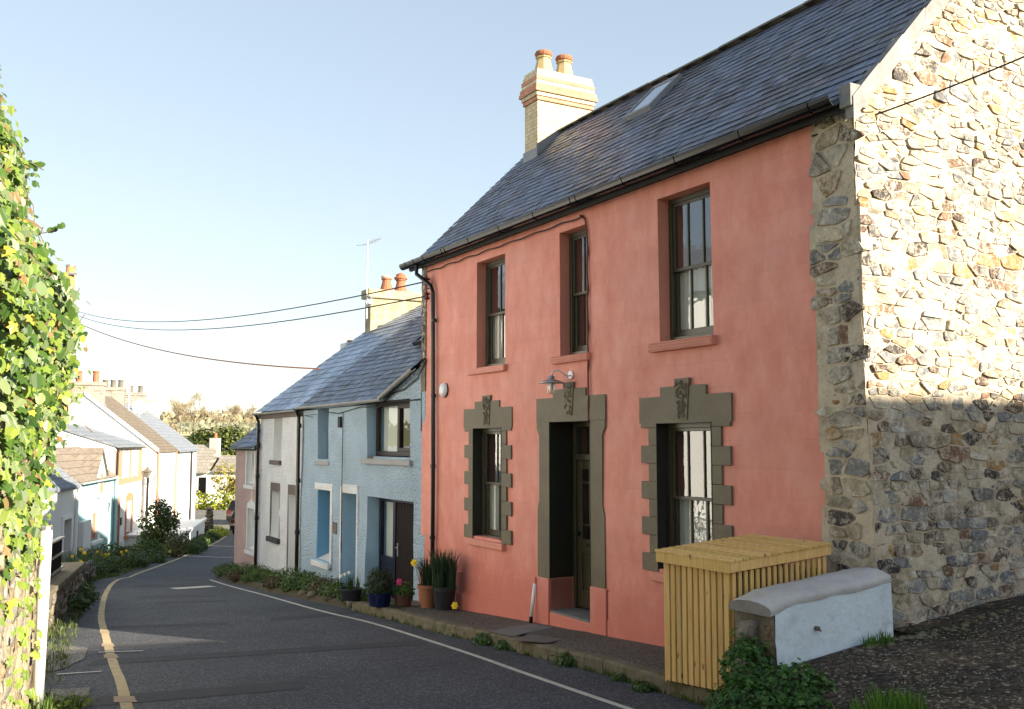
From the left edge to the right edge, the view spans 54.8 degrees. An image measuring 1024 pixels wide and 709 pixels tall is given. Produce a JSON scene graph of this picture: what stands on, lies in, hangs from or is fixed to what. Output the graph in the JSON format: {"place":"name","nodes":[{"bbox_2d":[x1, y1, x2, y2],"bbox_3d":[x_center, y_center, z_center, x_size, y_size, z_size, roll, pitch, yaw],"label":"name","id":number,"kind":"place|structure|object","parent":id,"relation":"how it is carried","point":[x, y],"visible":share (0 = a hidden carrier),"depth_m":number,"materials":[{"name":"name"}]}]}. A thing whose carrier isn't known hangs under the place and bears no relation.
{"place":"outdoors","nodes":[
{"label":"outdoors","id":0,"kind":"place"},
{"bbox_2d":[29,687,89,703],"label":"footpath","id":1,"kind":"structure","parent":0,"point":[82,691],"depth_m":9.28,"materials":[{"name":"concrete"}]},
{"bbox_2d":[45,643,87,670],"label":"footpath","id":2,"kind":"structure","parent":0,"point":[77,654],"depth_m":11.65,"materials":[{"name":"concrete"}]},
{"bbox_2d":[32,532,205,684],"bbox_3d":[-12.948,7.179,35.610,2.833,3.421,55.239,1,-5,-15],"label":"grass","id":3,"kind":"structure","parent":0,"point":[60,616],"depth_m":13.82,"materials":[{"name":"green plant"}]},
{"bbox_2d":[33,562,85,637],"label":"garden wall","id":4,"kind":"structure","parent":3,"relation":"on","point":[67,580],"depth_m":16.37,"materials":[{"name":"stone"}]},
{"bbox_2d":[36,536,64,578],"bbox_3d":[-7.199,3.227,15.145,0.080,0.770,5.100,2,-5,-18],"label":"railing","id":5,"kind":"object","parent":4,"relation":"on","point":[56,557],"visible":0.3,"depth_m":16.62,"materials":[{"name":"metal"}]},
{"bbox_2d":[61,546,89,562],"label":"daffodils","id":6,"kind":"object","parent":3,"relation":"on","point":[70,557],"visible":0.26,"depth_m":24.64,"materials":[{"name":"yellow plant"}]},
{"bbox_2d":[67,593,93,611],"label":"garden plant","id":7,"kind":"object","parent":3,"relation":"on","point":[77,601],"visible":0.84,"depth_m":17.05,"materials":[{"name":"green plant"}]},
{"bbox_2d":[81,560,95,581],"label":"stone wall","id":8,"kind":"structure","parent":3,"relation":"on","point":[86,569],"depth_m":24.02,"materials":[{"name":"grey stone"}]},
{"bbox_2d":[78,584,101,601],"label":"garden plant","id":9,"kind":"object","parent":3,"relation":"on","point":[85,593],"visible":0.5,"depth_m":18.88,"materials":[{"name":"green plant"}]},
{"bbox_2d":[82,558,109,575],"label":"garden plant","id":10,"kind":"object","parent":3,"relation":"on","point":[98,570],"visible":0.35,"depth_m":27.93,"materials":[{"name":"green plant"}]},
{"bbox_2d":[80,553,121,573],"bbox_3d":[-12.566,6.372,29.990,1.363,0.734,1.219,0,-5,0],"label":"garden plant","id":11,"kind":"object","parent":3,"relation":"on","point":[111,566],"visible":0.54,"depth_m":30.04,"materials":[{"name":"green plant"}]},
{"bbox_2d":[97,540,133,555],"bbox_3d":[-15.887,7.822,39.513,1.424,0.746,1.139,2,-6,-24],"label":"garden plant","id":12,"kind":"object","parent":3,"relation":"on","point":[117,548],"visible":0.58,"depth_m":39.38,"materials":[{"name":"green plant"}]},
{"bbox_2d":[114,551,148,567],"bbox_3d":[-12.674,6.836,32.730,1.154,0.634,1.108,0,-5,0],"label":"garden plant","id":13,"kind":"object","parent":3,"relation":"on","point":[139,561],"visible":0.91,"depth_m":32.63,"materials":[{"name":"green plant"}]},
{"bbox_2d":[142,466,155,524],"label":"street lamp","id":14,"kind":"object","parent":3,"relation":"on","point":[147,471],"visible":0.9,"depth_m":51.59,"materials":[{"name":"white metal"}]},
{"bbox_2d":[128,536,170,551],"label":"garden plant","id":15,"kind":"object","parent":3,"relation":"on","point":[157,546],"visible":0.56,"depth_m":41.06,"materials":[{"name":"green plant"}]},
{"bbox_2d":[135,497,181,550],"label":"bush","id":16,"kind":"object","parent":3,"relation":"on","point":[166,522],"visible":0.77,"depth_m":43.21,"materials":[{"name":"green plant"}]},
{"bbox_2d":[163,528,190,557],"bbox_3d":[-13.548,7.681,39.814,1.008,1.306,1.051,0,-5,0],"label":"bush","id":17,"kind":"object","parent":3,"relation":"on","point":[180,543],"visible":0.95,"depth_m":39.75,"materials":[{"name":"green plant"}]},
{"bbox_2d":[195,510,229,529],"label":"wall","id":18,"kind":"structure","parent":0,"point":[219,517],"depth_m":76.37,"materials":[{"name":"concrete"}]},
{"bbox_2d":[171,416,253,577],"bbox_3d":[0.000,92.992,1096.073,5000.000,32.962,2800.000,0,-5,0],"label":"ground","id":19,"kind":"structure","parent":0,"point":[185,436],"depth_m":143.20,"materials":[{"name":"green plant"}]},
{"bbox_2d":[0,273,38,708],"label":"stone wall","id":20,"kind":"structure","parent":19,"relation":"on","point":[9,645],"depth_m":7.08,"materials":[{"name":"beige stone"}]},
{"bbox_2d":[0,69,92,708],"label":"ivy","id":21,"kind":"object","parent":20,"relation":"attached to","point":[40,340],"visible":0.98,"depth_m":6.32,"materials":[{"name":"green plant"}]},
{"bbox_2d":[31,526,52,708],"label":"white post","id":22,"kind":"object","parent":19,"relation":"on","point":[41,624],"visible":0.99,"depth_m":8.52,"materials":[{"name":"metal"}]},
{"bbox_2d":[42,463,81,553],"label":"terraced house","id":23,"kind":"structure","parent":19,"relation":"on","point":[65,498],"depth_m":36.17,"materials":[{"name":"white paint"}]},
{"bbox_2d":[59,264,76,423],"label":"utility pole","id":24,"kind":"object","parent":19,"relation":"on","point":[70,270],"visible":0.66,"depth_m":51.97,"materials":[{"name":"brown wood"}]},
{"bbox_2d":[81,324,319,369],"bbox_3d":[-14.230,-0.727,39.380,0.040,4.491,30.522,4,-6,-36],"label":"overhead wire","id":25,"kind":"object","parent":24,"relation":"attached to","point":[214,359],"visible":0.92,"depth_m":33.10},
{"bbox_2d":[81,282,423,321],"bbox_3d":[-12.349,-1.839,34.624,0.024,4.205,40.639,3,-6,-32],"label":"overhead wire","id":26,"kind":"object","parent":24,"relation":"attached to","point":[275,310],"visible":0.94,"depth_m":23.54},
{"bbox_2d":[80,296,424,329],"bbox_3d":[-12.349,-1.610,34.603,0.024,4.264,40.639,3,-6,-32],"label":"overhead wire","id":27,"kind":"object","parent":24,"relation":"attached to","point":[282,321],"visible":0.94,"depth_m":22.86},
{"bbox_2d":[55,447,119,555],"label":"terraced house","id":28,"kind":"structure","parent":19,"relation":"on","point":[91,473],"depth_m":41.11,"materials":[{"name":"white paint"}]},
{"bbox_2d":[55,423,146,546],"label":"terraced house","id":29,"kind":"structure","parent":19,"relation":"on","point":[124,458],"depth_m":47.02,"materials":[{"name":"white paint"}]},
{"bbox_2d":[57,370,177,525],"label":"terraced house","id":30,"kind":"structure","parent":19,"relation":"on","point":[97,408],"depth_m":52.08,"materials":[{"name":"white paint"}]},
{"bbox_2d":[103,380,199,519],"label":"terraced house","id":31,"kind":"structure","parent":19,"relation":"on","point":[186,471],"depth_m":64.17,"materials":[{"name":"white paint"}]},
{"bbox_2d":[132,401,146,415],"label":"satellite dish","id":32,"kind":"object","parent":31,"relation":"attached to","point":[139,407],"visible":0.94,"depth_m":61.52,"materials":[{"name":"white plastic"}]},
{"bbox_2d":[125,518,206,545],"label":"garden wall","id":33,"kind":"structure","parent":19,"relation":"on","point":[195,527],"depth_m":51.31,"materials":[{"name":"paint"}]},
{"bbox_2d":[170,404,193,428],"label":"bare tree","id":34,"kind":"object","parent":19,"relation":"on","point":[176,411],"visible":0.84,"depth_m":174.54,"materials":[{"name":"beige plant"}]},
{"bbox_2d":[171,392,209,428],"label":"bare tree","id":35,"kind":"object","parent":19,"relation":"on","point":[193,401],"visible":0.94,"depth_m":167.17,"materials":[{"name":"beige plant"}]},
{"bbox_2d":[204,506,213,531],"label":"gate pier","id":36,"kind":"structure","parent":19,"relation":"on","point":[209,515],"depth_m":59.48,"materials":[{"name":"grey stone"}]},
{"bbox_2d":[159,409,260,430],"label":"distant wood","id":37,"kind":"object","parent":19,"relation":"on","point":[167,419],"visible":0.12,"depth_m":246.00,"materials":[{"name":"green plant"}]},
{"bbox_2d":[195,490,234,509],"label":"hedge","id":38,"kind":"object","parent":19,"relation":"on","point":[214,504],"visible":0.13,"depth_m":87.84,"materials":[{"name":"yellow plant"}]},
{"bbox_2d":[195,433,235,503],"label":"cottage","id":39,"kind":"structure","parent":19,"relation":"on","point":[208,456],"depth_m":98.08,"materials":[{"name":"white paint"}]},
{"bbox_2d":[197,476,207,495],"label":"window","id":40,"kind":"structure","parent":39,"relation":"in","point":[202,480],"depth_m":97.19,"materials":[{"name":"white paint"}]},
{"bbox_2d":[186,423,248,454],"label":"evergreen tree","id":41,"kind":"object","parent":19,"relation":"on","point":[198,437],"visible":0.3,"depth_m":116.24,"materials":[{"name":"green plant"}]},
{"bbox_2d":[209,460,235,497],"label":"shrub","id":42,"kind":"object","parent":19,"relation":"on","point":[229,484],"visible":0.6,"depth_m":91.45,"materials":[{"name":"yellow plant"}]},
{"bbox_2d":[226,402,257,430],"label":"bare tree","id":43,"kind":"object","parent":19,"relation":"on","point":[235,411],"visible":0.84,"depth_m":181.17,"materials":[{"name":"beige plant"}]},
{"bbox_2d":[227,340,352,566],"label":"terraced house","id":44,"kind":"structure","parent":19,"relation":"on","point":[244,447],"depth_m":27.65,"materials":[{"name":"pink paint"}]},
{"bbox_2d":[250,451,253,483],"bbox_3d":[-7.107,3.116,27.325,0.120,0.930,0.780,3,-6,-29],"label":"window","id":45,"kind":"structure","parent":44,"relation":"in","point":[252,452],"depth_m":27.59,"materials":[{"name":"white paint"}]},
{"bbox_2d":[251,509,254,549],"bbox_3d":[-6.997,4.777,26.980,0.120,1.100,0.730,3,-6,-29],"label":"window","id":46,"kind":"structure","parent":44,"relation":"in","point":[253,510],"depth_m":27.23,"materials":[{"name":"white paint"}]},
{"bbox_2d":[252,273,421,579],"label":"terraced house","id":47,"kind":"structure","parent":19,"relation":"on","point":[275,492],"depth_m":25.65,"materials":[{"name":"white paint"}]},
{"bbox_2d":[357,237,381,318],"bbox_3d":[-3.959,-2.171,27.750,0.651,2.358,0.526,-3,-6,32],"label":"television aerial","id":48,"kind":"object","parent":47,"relation":"attached to","point":[371,300],"visible":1,"depth_m":27.68,"materials":[{"name":"metal"}]},
{"bbox_2d":[294,315,425,600],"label":"terraced house","id":49,"kind":"structure","parent":19,"relation":"on","point":[379,477],"depth_m":20.36,"materials":[{"name":"blue paint"}]},
{"bbox_2d":[323,359,426,545],"bbox_3d":[-2.846,2.166,19.532,0.070,3.758,5.457,3,-6,-29],"label":"cable","id":50,"kind":"object","parent":49,"relation":"attached to","point":[339,422],"visible":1,"depth_m":20.69,"materials":[{"name":"black plastic"}]},
{"bbox_2d":[376,401,409,456],"bbox_3d":[-2.148,1.428,18.977,0.145,1.050,2.160,3,-6,-29],"label":"window","id":51,"kind":"structure","parent":49,"relation":"in","point":[390,409],"depth_m":19.48,"materials":[{"name":"black glass"}]},
{"bbox_2d":[395,502,413,599],"bbox_3d":[-1.882,3.743,18.339,0.124,1.905,1.450,3,-6,-29],"label":"door","id":52,"kind":"structure","parent":49,"relation":"in","point":[405,511],"depth_m":18.63,"materials":[{"name":"wood"}]},
{"bbox_2d":[399,0,1023,646],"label":"terraced house","id":53,"kind":"structure","parent":19,"relation":"on","point":[797,330],"depth_m":10.60,"materials":[{"name":"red paint"}]},
{"bbox_2d":[482,428,499,537],"bbox_3d":[-0.179,2.009,15.343,0.209,1.725,0.910,3,-6,-29],"label":"window","id":54,"kind":"structure","parent":53,"relation":"in","point":[490,490],"depth_m":15.61,"materials":[{"name":"black glass"}]},
{"bbox_2d":[486,258,504,366],"bbox_3d":[-0.129,-0.649,15.511,0.209,1.699,0.900,3,-6,-29],"label":"window","id":55,"kind":"structure","parent":53,"relation":"in","point":[495,322],"depth_m":15.75,"materials":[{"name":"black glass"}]},
{"bbox_2d":[427,217,580,271],"bbox_3d":[-0.288,-1.646,15.301,0.034,0.042,4.902,3,-6,-29],"label":"cable","id":56,"kind":"object","parent":53,"relation":"attached to","point":[506,243],"visible":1,"depth_m":14.92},
{"bbox_2d":[539,370,572,393],"bbox_3d":[0.564,0.370,13.297,0.413,0.332,0.340,3,-6,-28],"label":"wall lamp","id":57,"kind":"object","parent":53,"relation":"attached to","point":[551,380],"visible":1,"depth_m":13.26,"materials":[{"name":"grey metal"}]},
{"bbox_2d":[569,229,586,354],"bbox_3d":[0.997,-0.844,13.440,0.120,1.719,0.670,3,-6,-29],"label":"window","id":58,"kind":"structure","parent":53,"relation":"in","point":[575,348],"depth_m":13.64,"materials":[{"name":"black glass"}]},
{"bbox_2d":[576,460,589,608],"bbox_3d":[1.113,2.442,13.327,0.111,2.005,0.860,3,-6,-29],"label":"door","id":59,"kind":"structure","parent":53,"relation":"in","point":[583,544],"depth_m":13.59,"materials":[{"name":"black wood"}]},
{"bbox_2d":[579,214,589,423],"bbox_3d":[0.956,-0.488,13.027,0.055,2.799,0.187,3,-6,-29],"label":"cable","id":60,"kind":"object","parent":53,"relation":"attached to","point":[587,255],"visible":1,"depth_m":12.96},
{"bbox_2d":[668,423,711,546],"bbox_3d":[2.150,1.643,11.242,0.209,1.725,0.950,3,-6,-29],"label":"window","id":61,"kind":"structure","parent":53,"relation":"in","point":[690,517],"depth_m":11.44,"materials":[{"name":"black glass"}]},
{"bbox_2d":[668,187,713,339],"bbox_3d":[2.181,-1.022,11.446,0.209,1.719,0.920,3,-6,-29],"label":"window","id":62,"kind":"structure","parent":53,"relation":"in","point":[691,291],"depth_m":11.56,"materials":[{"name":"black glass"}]},
{"bbox_2d":[811,56,1023,136],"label":"overhead wire","id":63,"kind":"object","parent":53,"relation":"attached to","point":[945,88],"visible":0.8,"depth_m":9.04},
{"bbox_2d":[729,567,893,685],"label":"garden wall","id":64,"kind":"structure","parent":19,"relation":"on","point":[810,618],"depth_m":8.19,"materials":[{"name":"white paint"}]},
{"bbox_2d":[705,628,836,708],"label":"climbing plant","id":65,"kind":"object","parent":64,"relation":"attached to","point":[729,695],"visible":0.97,"depth_m":7.41,"materials":[{"name":"green plant"}]},
{"bbox_2d":[218,575,393,608],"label":"planted verge","id":66,"kind":"structure","parent":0,"point":[334,601],"depth_m":20.60,"materials":[{"name":"green plant"}]},
{"bbox_2d":[223,568,246,581],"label":"verge plant","id":67,"kind":"object","parent":66,"relation":"on","point":[234,575],"visible":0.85,"depth_m":24.64,"materials":[{"name":"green plant"}]},
{"bbox_2d":[240,572,259,582],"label":"verge plant","id":68,"kind":"object","parent":66,"relation":"on","point":[248,577],"visible":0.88,"depth_m":23.68,"materials":[{"name":"green plant"}]},
{"bbox_2d":[262,575,286,588],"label":"verge plant","id":69,"kind":"object","parent":66,"relation":"on","point":[270,583],"visible":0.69,"depth_m":21.78,"materials":[{"name":"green plant"}]},
{"bbox_2d":[276,578,302,591],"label":"verge plant","id":70,"kind":"object","parent":66,"relation":"on","point":[291,586],"visible":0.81,"depth_m":20.77,"materials":[{"name":"green plant"}]},
{"bbox_2d":[284,570,321,587],"bbox_3d":[-4.447,4.892,21.108,0.949,0.497,1.003,0,-5,0],"label":"verge plant","id":71,"kind":"object","parent":66,"relation":"on","point":[296,577],"visible":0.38,"depth_m":21.01,"materials":[{"name":"green plant"}]},
{"bbox_2d":[294,573,332,591],"bbox_3d":[-4.093,4.781,20.515,0.938,0.481,0.931,0,-5,0],"label":"verge plant","id":72,"kind":"object","parent":66,"relation":"on","point":[304,584],"visible":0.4,"depth_m":20.47,"materials":[{"name":"green plant"}]},
{"bbox_2d":[306,576,341,594],"bbox_3d":[-3.744,4.700,19.910,0.826,0.436,0.857,0,-5,0],"label":"verge plant","id":73,"kind":"object","parent":66,"relation":"on","point":[319,582],"visible":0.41,"depth_m":19.88,"materials":[{"name":"green plant"}]},
{"bbox_2d":[317,579,347,594],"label":"verge plant","id":74,"kind":"object","parent":66,"relation":"on","point":[324,587],"visible":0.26,"depth_m":19.43,"materials":[{"name":"green plant"}]},
{"bbox_2d":[320,584,345,600],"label":"verge plant","id":75,"kind":"object","parent":66,"relation":"on","point":[335,592],"visible":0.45,"depth_m":18.70,"materials":[{"name":"green plant"}]},
{"bbox_2d":[29,530,705,708],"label":"road","id":76,"kind":"structure","parent":0,"point":[429,675],"depth_m":11.23,"materials":[{"name":"grey asphalt"}]},
{"bbox_2d":[29,686,98,708],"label":"weeds","id":77,"kind":"object","parent":76,"relation":"on","point":[52,702],"visible":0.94,"depth_m":8.45,"materials":[{"name":"green plant"}]},
{"bbox_2d":[114,696,136,701],"bbox_3d":[-3.493,3.110,8.908,0.192,0.021,0.393,2,-6,-23],"label":"patch","id":78,"kind":"object","parent":76,"relation":"on","point":[124,699],"visible":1,"depth_m":8.88,"materials":[{"name":"grey asphalt"}]},
{"bbox_2d":[88,640,218,647],"bbox_3d":[-4.602,3.732,12.717,1.588,0.057,0.328,2,-5,-18],"label":"patch","id":79,"kind":"object","parent":76,"relation":"on","point":[158,643],"visible":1,"depth_m":12.78,"materials":[{"name":"black asphalt"}]},
{"bbox_2d":[98,536,225,708],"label":"edge line","id":80,"kind":"object","parent":76,"relation":"on","point":[120,682],"visible":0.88,"depth_m":12.02,"materials":[{"name":"yellow paint"}]},
{"bbox_2d":[111,622,227,627],"bbox_3d":[-5.154,4.083,14.879,1.683,0.060,0.356,2,-5,-17],"label":"patch","id":81,"kind":"object","parent":76,"relation":"on","point":[169,625],"visible":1,"depth_m":14.85,"materials":[{"name":"black asphalt"}]},
{"bbox_2d":[180,540,204,554],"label":"garden plant","id":82,"kind":"object","parent":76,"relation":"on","point":[196,549],"visible":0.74,"depth_m":42.34,"materials":[{"name":"green plant"}]},
{"bbox_2d":[87,680,302,706],"bbox_3d":[-2.903,3.170,9.257,2.066,0.102,0.504,3,-6,-28],"label":"patch","id":83,"kind":"object","parent":76,"relation":"on","point":[203,692],"visible":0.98,"depth_m":9.25,"materials":[{"name":"grey asphalt"}]},
{"bbox_2d":[88,640,425,664],"bbox_3d":[-2.955,3.619,12.016,4.129,0.161,0.437,3,-6,-26],"label":"patch","id":84,"kind":"object","parent":76,"relation":"on","point":[244,653],"visible":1,"depth_m":11.94,"materials":[{"name":"grey asphalt"}]},
{"bbox_2d":[270,611,360,620],"bbox_3d":[-3.203,4.327,16.380,0.438,0.131,2.121,-5,-7,45],"label":"patch","id":85,"kind":"object","parent":76,"relation":"on","point":[308,616],"visible":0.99,"depth_m":16.32,"materials":[{"name":"black asphalt"}]},
{"bbox_2d":[211,580,632,708],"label":"edge line","id":86,"kind":"object","parent":76,"relation":"on","point":[555,683],"visible":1,"depth_m":11.44,"materials":[{"name":"white paint"}]},
{"bbox_2d":[471,632,492,645],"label":"weed clump","id":87,"kind":"object","parent":76,"relation":"on","point":[479,638],"visible":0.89,"depth_m":12.65,"materials":[{"name":"green plant"}]},
{"bbox_2d":[492,639,509,649],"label":"weed clump","id":88,"kind":"object","parent":76,"relation":"on","point":[499,644],"visible":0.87,"depth_m":12.19,"materials":[{"name":"green plant"}]},
{"bbox_2d":[352,601,714,705],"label":"kerb","id":89,"kind":"structure","parent":76,"relation":"on","point":[635,671],"depth_m":11.26,"materials":[{"name":"concrete"}]},
{"bbox_2d":[355,609,711,706],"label":"kerb grass","id":90,"kind":"structure","parent":76,"relation":"on","point":[583,667],"depth_m":10.63,"materials":[{"name":"green plant"}]},
{"bbox_2d":[550,651,576,667],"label":"weed clump","id":91,"kind":"object","parent":76,"relation":"on","point":[559,660],"visible":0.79,"depth_m":10.85,"materials":[{"name":"green plant"}]},
{"bbox_2d":[632,681,657,692],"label":"weed clump","id":92,"kind":"object","parent":76,"relation":"on","point":[646,686],"visible":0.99,"depth_m":9.31,"materials":[{"name":"green plant"}]},
{"bbox_2d":[0,0,806,415],"label":"sky","id":93,"kind":"structure","parent":0,"point":[203,159],"materials":[{"name":"blue"}]},
{"bbox_2d":[364,599,664,671],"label":"pavement","id":94,"kind":"structure","parent":0,"point":[647,655],"depth_m":12.13,"materials":[{"name":"concrete"}]},
{"bbox_2d":[335,571,362,600],"bbox_3d":[-2.894,4.074,17.457,0.512,0.517,0.424,0,-5,0],"label":"plant pot","id":95,"kind":"object","parent":94,"relation":"on","point":[350,592],"visible":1,"depth_m":17.34,"materials":[{"name":"plastic"}]},
{"bbox_2d":[363,566,394,606],"bbox_3d":[-2.196,3.813,16.263,0.522,0.647,0.527,0,-5,0],"label":"plant pot","id":96,"kind":"object","parent":94,"relation":"on","point":[379,588],"visible":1,"depth_m":16.14,"materials":[{"name":"blue ceramic"}]},
{"bbox_2d":[392,579,414,606],"bbox_3d":[-1.814,3.923,16.332,0.418,0.450,0.457,0,-5,0],"label":"plant pot","id":97,"kind":"object","parent":94,"relation":"on","point":[403,595],"visible":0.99,"depth_m":16.22,"materials":[{"name":"plant"}]},
{"bbox_2d":[409,556,433,607],"bbox_3d":[-1.370,3.657,16.033,0.702,0.882,0.669,4,-7,-41],"label":"plant pot","id":98,"kind":"object","parent":94,"relation":"on","point":[425,593],"visible":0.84,"depth_m":15.92,"materials":[{"name":"ceramic"}]},
{"bbox_2d":[427,546,463,610],"bbox_3d":[-1.085,3.546,15.688,0.679,0.996,0.707,0,-5,0],"label":"plant pot","id":99,"kind":"object","parent":94,"relation":"on","point":[444,585],"visible":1,"depth_m":15.56,"materials":[{"name":"ceramic"}]},
{"bbox_2d":[491,624,551,635],"bbox_3d":[0.091,3.602,12.922,0.532,0.087,1.305,-3,-6,31],"label":"concrete strip","id":100,"kind":"object","parent":94,"relation":"on","point":[517,630],"visible":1,"depth_m":12.92,"materials":[{"name":"grey concrete"}]},
{"bbox_2d":[529,577,535,622],"bbox_3d":[0.290,3.425,13.747,0.107,0.642,0.058,0,-5,0],"label":"marker pole","id":101,"kind":"object","parent":94,"relation":"on","point":[532,603],"visible":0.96,"depth_m":13.73,"materials":[{"name":"white plastic"}]},
{"bbox_2d":[512,635,561,642],"bbox_3d":[0.343,3.449,11.973,0.531,0.068,0.699,-3,-6,28],"label":"inspection cover","id":102,"kind":"object","parent":94,"relation":"on","point":[539,638],"visible":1,"depth_m":11.88,"materials":[{"name":"grey metal"}]},
{"bbox_2d":[655,534,830,689],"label":"timber store","id":103,"kind":"structure","parent":94,"relation":"on","point":[706,583],"depth_m":8.76,"materials":[{"name":"yellow wood"}]},
{"bbox_2d":[735,595,1023,708],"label":"driveway","id":104,"kind":"structure","parent":0,"point":[879,670],"depth_m":7.59,"materials":[{"name":"grey gravel"}]},
{"bbox_2d":[860,629,895,647],"bbox_3d":[3.054,2.375,8.266,0.360,0.134,0.213,2,-6,-26],"label":"grass tuft","id":105,"kind":"object","parent":104,"relation":"on","point":[881,640],"visible":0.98,"depth_m":8.24,"materials":[{"name":"green plant"}]},
{"bbox_2d":[830,682,929,708],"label":"grass tuft","id":106,"kind":"object","parent":104,"relation":"on","point":[887,701],"visible":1,"depth_m":6.64,"materials":[{"name":"green plant"}]},
{"bbox_2d":[853,605,1023,651],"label":"rubble chips","id":107,"kind":"object","parent":104,"relation":"on","point":[921,634],"visible":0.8,"depth_m":8.51,"materials":[{"name":"stone"}]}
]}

